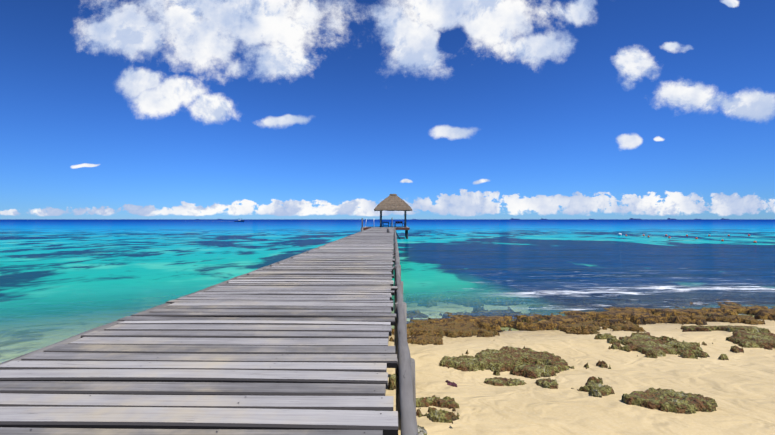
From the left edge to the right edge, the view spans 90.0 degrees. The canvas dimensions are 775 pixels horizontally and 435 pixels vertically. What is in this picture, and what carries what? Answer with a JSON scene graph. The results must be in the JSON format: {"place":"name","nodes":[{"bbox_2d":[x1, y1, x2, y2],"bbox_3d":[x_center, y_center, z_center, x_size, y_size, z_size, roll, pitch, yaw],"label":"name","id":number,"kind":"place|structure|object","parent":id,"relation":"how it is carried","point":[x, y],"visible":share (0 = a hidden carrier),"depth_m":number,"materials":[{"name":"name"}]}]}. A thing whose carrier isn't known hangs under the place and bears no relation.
{"place":"outdoors","nodes":[
{"label":"outdoors","id":0,"kind":"place"},
{"bbox_2d":[0,219,774,362],"bbox_3d":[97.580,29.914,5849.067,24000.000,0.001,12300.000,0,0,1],"label":"sea water","id":1,"kind":"structure","parent":0,"point":[58,273],"depth_m":20.30,"materials":[{"name":"teal liquid"}]},
{"bbox_2d":[0,303,774,434],"bbox_3d":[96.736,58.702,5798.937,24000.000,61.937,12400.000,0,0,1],"label":"beach","id":2,"kind":"structure","parent":0,"point":[739,388],"depth_m":3.66,"materials":[{"name":"beige sand"}]},
{"bbox_2d":[363,228,409,238],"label":"platform frame","id":3,"kind":"object","parent":2,"relation":"on","point":[406,232],"visible":0.21,"depth_m":42.97,"materials":[{"name":"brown wood"}]},
{"bbox_2d":[361,227,408,227],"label":"platform deck","id":4,"kind":"structure","parent":3,"relation":"on","point":[384,227],"depth_m":43.05,"materials":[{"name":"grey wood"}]},
{"bbox_2d":[380,210,405,226],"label":"hut posts","id":5,"kind":"object","parent":4,"relation":"on","point":[381,218],"visible":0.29,"depth_m":44.41,"materials":[{"name":"wood"}]},
{"bbox_2d":[374,194,412,210],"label":"thatched roof","id":6,"kind":"structure","parent":5,"relation":"on","point":[392,202],"depth_m":44.22,"materials":[{"name":"beige wicker"}]},
{"bbox_2d":[361,228,415,429],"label":"pier piles","id":7,"kind":"object","parent":2,"relation":"on","point":[396,352],"visible":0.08,"depth_m":4.26,"materials":[{"name":"grey wood"}]},
{"bbox_2d":[0,228,397,434],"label":"pier deck","id":8,"kind":"structure","parent":7,"relation":"on","point":[297,345],"depth_m":2.44,"materials":[{"name":"grey wood"}]},
{"bbox_2d":[0,228,418,434],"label":"pier frame","id":9,"kind":"object","parent":7,"relation":"on","point":[408,421],"visible":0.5,"depth_m":2.71,"materials":[{"name":"grey wood"}]},
{"bbox_2d":[388,374,395,389],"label":"rock","id":10,"kind":"object","parent":2,"relation":"on","point":[392,382],"visible":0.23,"depth_m":3.71,"materials":[{"name":"stone"}]},
{"bbox_2d":[389,334,442,344],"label":"rock","id":11,"kind":"object","parent":2,"relation":"on","point":[423,339],"visible":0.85,"depth_m":6.44,"materials":[{"name":"brown stone"}]},
{"bbox_2d":[407,310,430,317],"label":"rock","id":12,"kind":"object","parent":2,"relation":"on","point":[415,315],"depth_m":9.31,"materials":[{"name":"grey stone"}]},
{"bbox_2d":[417,425,426,434],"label":"rock","id":13,"kind":"object","parent":2,"relation":"on","point":[422,430],"visible":0.42,"depth_m":2.46,"materials":[{"name":"stone"}]},
{"bbox_2d":[416,395,459,423],"bbox_3d":[0.380,1.483,2.965,0.459,0.247,0.697,0,0,1],"label":"rock","id":14,"kind":"object","parent":2,"relation":"on","point":[436,415],"visible":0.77,"depth_m":2.92,"materials":[{"name":"stone"}]},
{"bbox_2d":[392,318,502,337],"bbox_3d":[1.159,2.217,7.618,2.312,0.421,2.434,0,0,1],"label":"rock","id":15,"kind":"object","parent":2,"relation":"on","point":[454,329],"visible":0.75,"depth_m":7.30,"materials":[{"name":"brown stone"}]},
{"bbox_2d":[445,380,456,386],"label":"rock","id":16,"kind":"object","parent":2,"relation":"on","point":[449,383],"visible":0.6,"depth_m":3.83,"materials":[{"name":"purple stone"}]},
{"bbox_2d":[439,355,491,370],"bbox_3d":[0.953,1.784,4.722,0.771,0.160,0.585,0,0,1],"label":"rock","id":17,"kind":"object","parent":2,"relation":"on","point":[463,363],"visible":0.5,"depth_m":4.64,"materials":[{"name":"stone"}]},
{"bbox_2d":[419,300,522,307],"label":"reef rock","id":18,"kind":"object","parent":2,"relation":"on","point":[477,304],"depth_m":11.14,"materials":[{"name":"stone"}]},
{"bbox_2d":[483,377,525,385],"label":"rock","id":19,"kind":"object","parent":2,"relation":"on","point":[497,381],"visible":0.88,"depth_m":3.91,"materials":[{"name":"brown stone"}]},
{"bbox_2d":[460,346,610,378],"bbox_3d":[1.637,1.740,4.629,1.183,0.246,1.680,0,0,-44],"label":"rock","id":20,"kind":"object","parent":2,"relation":"on","point":[528,363],"visible":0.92,"depth_m":4.56,"materials":[{"name":"stone"}]},
{"bbox_2d":[536,378,557,388],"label":"rock","id":21,"kind":"object","parent":2,"relation":"on","point":[549,383],"visible":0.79,"depth_m":3.70,"materials":[{"name":"brown stone"}]},
{"bbox_2d":[512,318,645,334],"bbox_3d":[3.834,2.213,7.928,2.474,0.446,2.345,0,0,-16],"label":"rock","id":22,"kind":"object","parent":2,"relation":"on","point":[591,327],"visible":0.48,"depth_m":7.29,"materials":[{"name":"brown stone"}]},
{"bbox_2d":[409,300,774,331],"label":"reef rock","id":23,"kind":"object","parent":2,"relation":"on","point":[634,315],"visible":0.52,"depth_m":8.46,"materials":[{"name":"brown stone"}]},
{"bbox_2d":[571,376,614,397],"bbox_3d":[1.853,1.556,3.543,0.355,0.196,0.637,0,0,15],"label":"rock","id":24,"kind":"object","parent":2,"relation":"on","point":[594,386],"visible":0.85,"depth_m":3.39,"materials":[{"name":"brown stone"}]},
{"bbox_2d":[594,332,743,359],"bbox_3d":[3.814,1.764,5.347,1.792,0.285,1.592,0,0,1],"label":"rock","id":25,"kind":"object","parent":2,"relation":"on","point":[647,344],"visible":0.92,"depth_m":5.21,"materials":[{"name":"stone"}]},
{"bbox_2d":[621,387,717,413],"bbox_3d":[2.224,1.471,3.080,0.687,0.183,0.511,0,0,1],"label":"rock","id":26,"kind":"object","parent":2,"relation":"on","point":[672,400],"visible":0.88,"depth_m":2.98,"materials":[{"name":"brown stone"}]},
{"bbox_2d":[680,325,774,349],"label":"rock","id":27,"kind":"object","parent":2,"relation":"on","point":[750,337],"visible":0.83,"depth_m":5.79,"materials":[{"name":"brown stone"}]},
{"bbox_2d":[690,314,764,324],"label":"rock","id":28,"kind":"object","parent":2,"relation":"on","point":[748,319],"visible":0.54,"depth_m":7.91,"materials":[{"name":"brown stone"}]},
{"bbox_2d":[0,0,774,218],"label":"sky","id":29,"kind":"structure","parent":0,"point":[110,109],"materials":[{"name":"blue"}]}
]}

